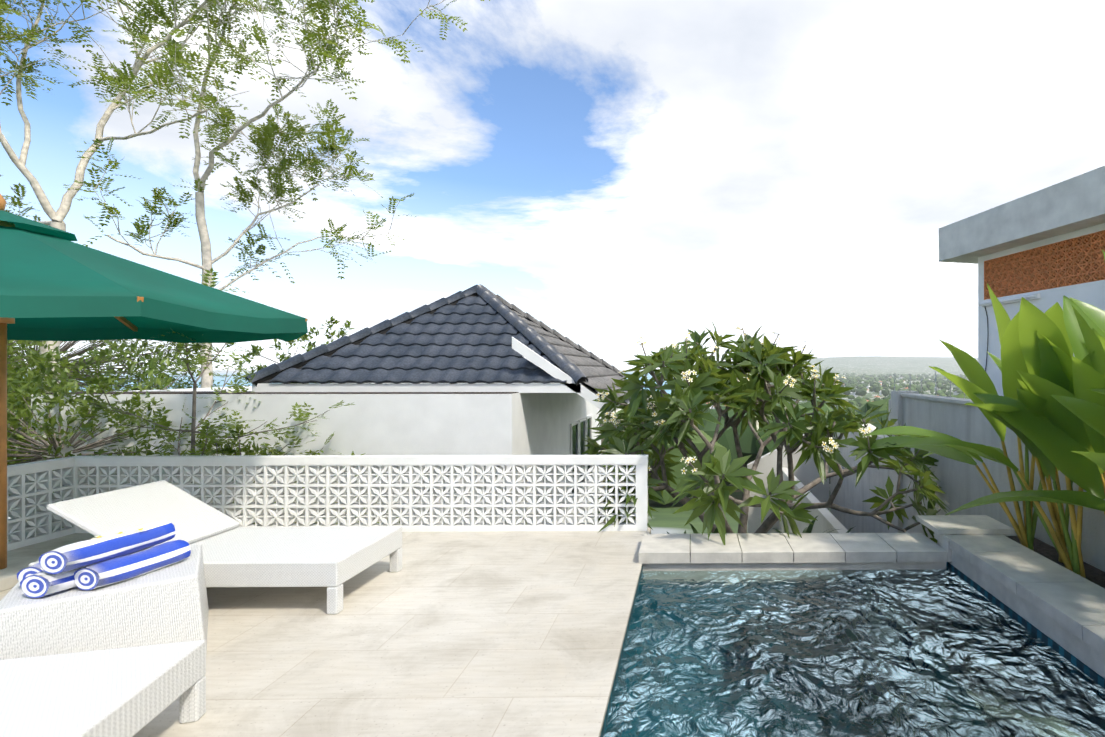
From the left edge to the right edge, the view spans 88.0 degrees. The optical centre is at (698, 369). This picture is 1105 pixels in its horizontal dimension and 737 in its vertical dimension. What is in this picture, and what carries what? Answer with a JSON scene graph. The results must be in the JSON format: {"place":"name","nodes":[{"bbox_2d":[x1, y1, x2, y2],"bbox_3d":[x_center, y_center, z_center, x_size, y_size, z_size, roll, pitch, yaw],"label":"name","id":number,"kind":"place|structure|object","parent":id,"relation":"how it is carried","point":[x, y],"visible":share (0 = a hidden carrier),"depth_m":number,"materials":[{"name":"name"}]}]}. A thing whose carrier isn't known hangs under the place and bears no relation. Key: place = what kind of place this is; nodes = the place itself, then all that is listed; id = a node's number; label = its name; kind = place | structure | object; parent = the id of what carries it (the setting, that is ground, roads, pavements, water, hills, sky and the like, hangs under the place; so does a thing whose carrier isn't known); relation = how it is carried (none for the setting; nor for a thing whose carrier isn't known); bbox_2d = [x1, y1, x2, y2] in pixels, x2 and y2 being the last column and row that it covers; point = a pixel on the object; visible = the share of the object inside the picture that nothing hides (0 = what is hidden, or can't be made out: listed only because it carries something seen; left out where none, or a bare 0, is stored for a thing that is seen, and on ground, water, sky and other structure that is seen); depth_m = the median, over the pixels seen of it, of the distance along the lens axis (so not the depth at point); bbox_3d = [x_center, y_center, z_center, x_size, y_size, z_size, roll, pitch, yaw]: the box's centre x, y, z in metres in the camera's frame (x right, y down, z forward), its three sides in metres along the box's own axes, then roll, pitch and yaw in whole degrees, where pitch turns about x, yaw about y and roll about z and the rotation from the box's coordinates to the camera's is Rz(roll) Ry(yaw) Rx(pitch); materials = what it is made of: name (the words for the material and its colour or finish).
{"place":"outdoors","nodes":[
{"label":"outdoors","id":0,"kind":"place"},
{"bbox_2d":[0,556,39,591],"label":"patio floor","id":1,"kind":"structure","parent":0,"point":[8,574],"depth_m":4.05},
{"bbox_2d":[41,391,518,393],"bbox_3d":[-5.286,0.298,7.170,5.870,0.010,0.580,0,0,-1],"label":"gutter","id":2,"kind":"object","parent":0,"point":[175,392],"depth_m":7.07,"materials":[{"name":"white metal"}]},
{"bbox_2d":[252,337,629,414],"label":"roof fascia","id":3,"kind":"structure","parent":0,"point":[569,386],"depth_m":7.22,"materials":[{"name":"white paint"}]},
{"bbox_2d":[8,356,977,543],"bbox_3d":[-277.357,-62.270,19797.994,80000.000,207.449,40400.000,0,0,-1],"label":"distant landscape","id":4,"kind":"structure","parent":0,"point":[665,520],"depth_m":3514.24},
{"bbox_2d":[7,339,223,463],"bbox_3d":[-10.420,0.594,7.460,9.367,5.740,16.850,0,0,-26],"label":"shrub","id":5,"kind":"object","parent":4,"relation":"on","point":[160,380],"depth_m":8.49,"materials":[{"name":"green plant"}]},
{"bbox_2d":[34,266,355,509],"bbox_3d":[-5.434,1.123,6.350,2.720,4.667,2.762,0,0,-1],"label":"shrub","id":6,"kind":"object","parent":4,"relation":"on","point":[200,359],"depth_m":6.18,"materials":[{"name":"green plant"}]},
{"bbox_2d":[7,340,399,527],"bbox_3d":[-8.681,1.279,5.464,7.905,4.373,8.154,0,0,38],"label":"light shrub","id":7,"kind":"object","parent":4,"relation":"on","point":[21,411],"depth_m":6.46,"materials":[{"name":"green plant"}]},
{"bbox_2d":[0,0,489,392],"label":"tree","id":8,"kind":"object","parent":4,"relation":"on","point":[267,133],"depth_m":10.51,"materials":[{"name":"green plant"}]},
{"bbox_2d":[225,316,354,383],"bbox_3d":[-10.119,0.996,15.285,5.873,4.930,3.659,0,0,-1],"label":"tree","id":9,"kind":"object","parent":4,"relation":"on","point":[255,350],"depth_m":15.00,"materials":[{"name":"green plant"}]},
{"bbox_2d":[31,386,601,534],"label":"house walls","id":10,"kind":"structure","parent":4,"relation":"on","point":[463,424],"depth_m":6.88,"materials":[{"name":"white paint"}]},
{"bbox_2d":[252,293,622,395],"bbox_3d":[-3.518,-0.453,9.335,4.734,1.839,4.309,0,0,-1],"label":"house roof underlay","id":11,"kind":"object","parent":10,"relation":"on","point":[270,377],"visible":0.19,"depth_m":7.74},
{"bbox_2d":[246,284,641,399],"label":"house roof tiles","id":12,"kind":"object","parent":11,"relation":"on","point":[466,338],"visible":0.88,"depth_m":7.82,"materials":[{"name":"grey tile"}]},
{"bbox_2d":[570,415,591,497],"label":"house window frames","id":13,"kind":"structure","parent":10,"relation":"in","point":[578,422],"depth_m":10.82,"materials":[{"name":"white"}]},
{"bbox_2d":[572,418,590,496],"bbox_3d":[-2.382,1.730,11.277,0.011,1.350,2.050,0,0,-1],"label":"window","id":14,"kind":"structure","parent":13,"relation":"in","point":[574,438],"depth_m":11.23,"materials":[{"name":"grey glass"}]},
{"bbox_2d":[0,527,650,736],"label":"deck terrace","id":15,"kind":"structure","parent":4,"relation":"on","point":[488,634],"depth_m":3.12,"materials":[{"name":"stone"}]},
{"bbox_2d":[7,457,74,550],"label":"breeze block wall","id":16,"kind":"structure","parent":15,"relation":"on","point":[46,482],"depth_m":4.96,"materials":[{"name":"grey concrete"}]},
{"bbox_2d":[0,640,205,736],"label":"lounger","id":17,"kind":"object","parent":15,"relation":"on","point":[127,692],"visible":1,"depth_m":2.16,"materials":[{"name":"white wicker"}]},
{"bbox_2d":[0,544,208,659],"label":"wicker side table","id":18,"kind":"object","parent":15,"relation":"on","point":[168,604],"visible":0.69,"depth_m":2.77,"materials":[{"name":"white wicker"}]},
{"bbox_2d":[17,563,42,581],"bbox_3d":[-3.336,1.047,3.007,0.176,0.133,0.491,0,0,-1],"label":"towel roll","id":19,"kind":"object","parent":18,"relation":"on","point":[29,571],"visible":0.17,"depth_m":2.77,"materials":[{"name":"white fabric"}]},
{"bbox_2d":[20,545,154,597],"bbox_3d":[-3.182,1.047,2.914,0.181,0.133,0.524,0,0,-1],"label":"towel roll","id":20,"kind":"object","parent":18,"relation":"on","point":[43,583],"visible":0.27,"depth_m":2.66,"materials":[{"name":"fabric"}]},
{"bbox_2d":[74,540,190,589],"bbox_3d":[-3.027,1.047,2.977,0.169,0.133,0.463,0,0,6],"label":"towel roll","id":21,"kind":"object","parent":18,"relation":"on","point":[121,568],"visible":1,"depth_m":2.90,"materials":[{"name":"blue fabric"}]},
{"bbox_2d":[39,521,175,573],"bbox_3d":[-3.101,0.935,2.931,0.169,0.133,0.531,0,0,4],"label":"towel roll","id":22,"kind":"object","parent":21,"relation":"on","point":[76,555],"visible":0.98,"depth_m":2.83,"materials":[{"name":"blue fabric"}]},
{"bbox_2d":[91,526,148,539],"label":"towel flower petals","id":23,"kind":"object","parent":22,"relation":"on","point":[120,531],"visible":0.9,"depth_m":2.94,"materials":[{"name":"white plant"}]},
{"bbox_2d":[0,194,307,569],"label":"umbrella frame","id":24,"kind":"object","parent":15,"relation":"on","point":[4,322],"visible":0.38,"depth_m":4.06,"materials":[{"name":"brown wood"}]},
{"bbox_2d":[0,210,307,342],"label":"umbrella canopy","id":25,"kind":"object","parent":24,"relation":"on","point":[56,284],"visible":0.98,"depth_m":3.90,"materials":[{"name":"green fabric"}]},
{"bbox_2d":[29,480,401,613],"bbox_3d":[-3.260,1.203,3.889,1.930,0.704,0.800,0,0,-1],"label":"lounger","id":26,"kind":"object","parent":15,"relation":"on","point":[332,559],"visible":0.58,"depth_m":3.78,"materials":[{"name":"white wicker"}]},
{"bbox_2d":[67,455,647,532],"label":"breeze block wall","id":27,"kind":"structure","parent":15,"relation":"on","point":[97,474],"depth_m":5.31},
{"bbox_2d":[613,373,969,503],"bbox_3d":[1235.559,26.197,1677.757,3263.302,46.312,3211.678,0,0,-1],"label":"town trees","id":28,"kind":"object","parent":4,"relation":"on","point":[748,441],"visible":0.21,"depth_m":60.74,"materials":[{"name":"green plant"}]},
{"bbox_2d":[747,434,849,533],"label":"wall","id":29,"kind":"structure","parent":4,"relation":"on","point":[806,473],"depth_m":12.15,"materials":[{"name":"white paint"}]},
{"bbox_2d":[706,377,958,485],"bbox_3d":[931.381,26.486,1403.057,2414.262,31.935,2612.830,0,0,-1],"label":"town houses","id":30,"kind":"structure","parent":4,"relation":"on","point":[880,382],"depth_m":897.76,"materials":[{"name":"ceramic"}]},
{"bbox_2d":[889,371,964,426],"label":"fence posts","id":31,"kind":"object","parent":4,"relation":"on","point":[910,390],"visible":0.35,"depth_m":9.29,"materials":[{"name":"metal"}]},
{"bbox_2d":[939,166,1104,395],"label":"neighbour building","id":32,"kind":"structure","parent":4,"relation":"on","point":[1073,207],"depth_m":6.87,"materials":[{"name":"white paint"}]},
{"bbox_2d":[985,308,987,370],"bbox_3d":[4.078,-0.396,7.822,0.012,1.003,0.074,0,0,-13],"label":"cable","id":33,"kind":"object","parent":32,"relation":"attached to","point":[987,340],"visible":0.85,"depth_m":7.80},
{"bbox_2d":[979,293,1039,306],"bbox_3d":[4.138,-0.925,7.406,0.093,0.060,0.980,0,0,-13],"label":"tube light fitting","id":34,"kind":"object","parent":32,"relation":"attached to","point":[1014,299],"visible":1,"depth_m":7.27,"materials":[{"name":"white plastic"}]},
{"bbox_2d":[984,230,1104,299],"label":"vent blocks terracotta","id":35,"kind":"object","parent":32,"relation":"attached to","point":[1076,260],"visible":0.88,"depth_m":6.83,"materials":[{"name":"orange brick"}]},
{"bbox_2d":[951,564,1101,676],"bbox_3d":[1.403,3.315,0.464,3.600,3.480,9.020,0,0,-1],"label":"pool tile border","id":36,"kind":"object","parent":4,"relation":"on","point":[1022,617],"depth_m":3.47,"materials":[{"name":"tile"}]},
{"bbox_2d":[639,533,951,570],"bbox_3d":[0.805,1.620,4.705,2.577,0.470,0.520,0,0,-1],"label":"coping","id":37,"kind":"object","parent":36,"relation":"on","point":[810,551],"visible":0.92,"depth_m":4.49,"materials":[{"name":"stone"}]},
{"bbox_2d":[600,562,1104,736],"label":"pool shell","id":38,"kind":"object","parent":36,"relation":"on","point":[1075,661],"depth_m":3.31},
{"bbox_2d":[603,567,1104,736],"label":"pool water","id":39,"kind":"structure","parent":38,"relation":"in","point":[946,652],"depth_m":3.06,"materials":[{"name":"blue liquid"}]},
{"bbox_2d":[916,515,1104,678],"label":"coping","id":40,"kind":"object","parent":36,"relation":"on","point":[1063,607],"visible":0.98,"depth_m":3.63,"materials":[{"name":"stone"}]},
{"bbox_2d":[1006,536,1104,588],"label":"planter soil","id":41,"kind":"structure","parent":36,"relation":"in","point":[1093,574],"depth_m":4.35,"materials":[{"name":"brown soil"}]},
{"bbox_2d":[849,250,1104,577],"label":"heliconia","id":42,"kind":"object","parent":41,"relation":"on","point":[1048,408],"depth_m":3.85,"materials":[{"name":"green plant"}]},
{"bbox_2d":[0,0,1104,369],"label":"sky","id":43,"kind":"structure","parent":0,"point":[616,173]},
{"bbox_2d":[601,417,609,522],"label":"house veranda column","id":44,"kind":"structure","parent":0,"point":[602,440],"depth_m":7.29,"materials":[{"name":"white paint"}]},
{"bbox_2d":[582,322,950,544],"bbox_3d":[0.804,1.400,6.653,4.584,4.117,4.475,0,0,-1],"label":"frangipani","id":45,"kind":"object","parent":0,"point":[743,394],"depth_m":5.73,"materials":[{"name":"green plant"}]},
{"bbox_2d":[596,326,948,513],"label":"flowers","id":46,"kind":"object","parent":45,"relation":"attached to","point":[814,376],"visible":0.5,"depth_m":5.73,"materials":[{"name":"white plant"}]},
{"bbox_2d":[830,391,1104,571],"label":"boundary wall","id":47,"kind":"structure","parent":0,"point":[960,483],"depth_m":6.48,"materials":[{"name":"grey concrete"}]},
{"bbox_3d":[0.698,3.580,5.509,2.330,2.950,1.070,0,0,-1],"label":"planter ledge slab","id":48,"kind":"object","parent":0,"visible":0},
{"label":"planter ledge soil","id":49,"kind":"structure","parent":48,"relation":"on","visible":0},
{"bbox_2d":[667,516,855,538],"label":"ground plants","id":50,"kind":"object","parent":49,"relation":"on","point":[808,529],"visible":0.06,"depth_m":5.97,"materials":[{"name":"green plant"}]}
]}

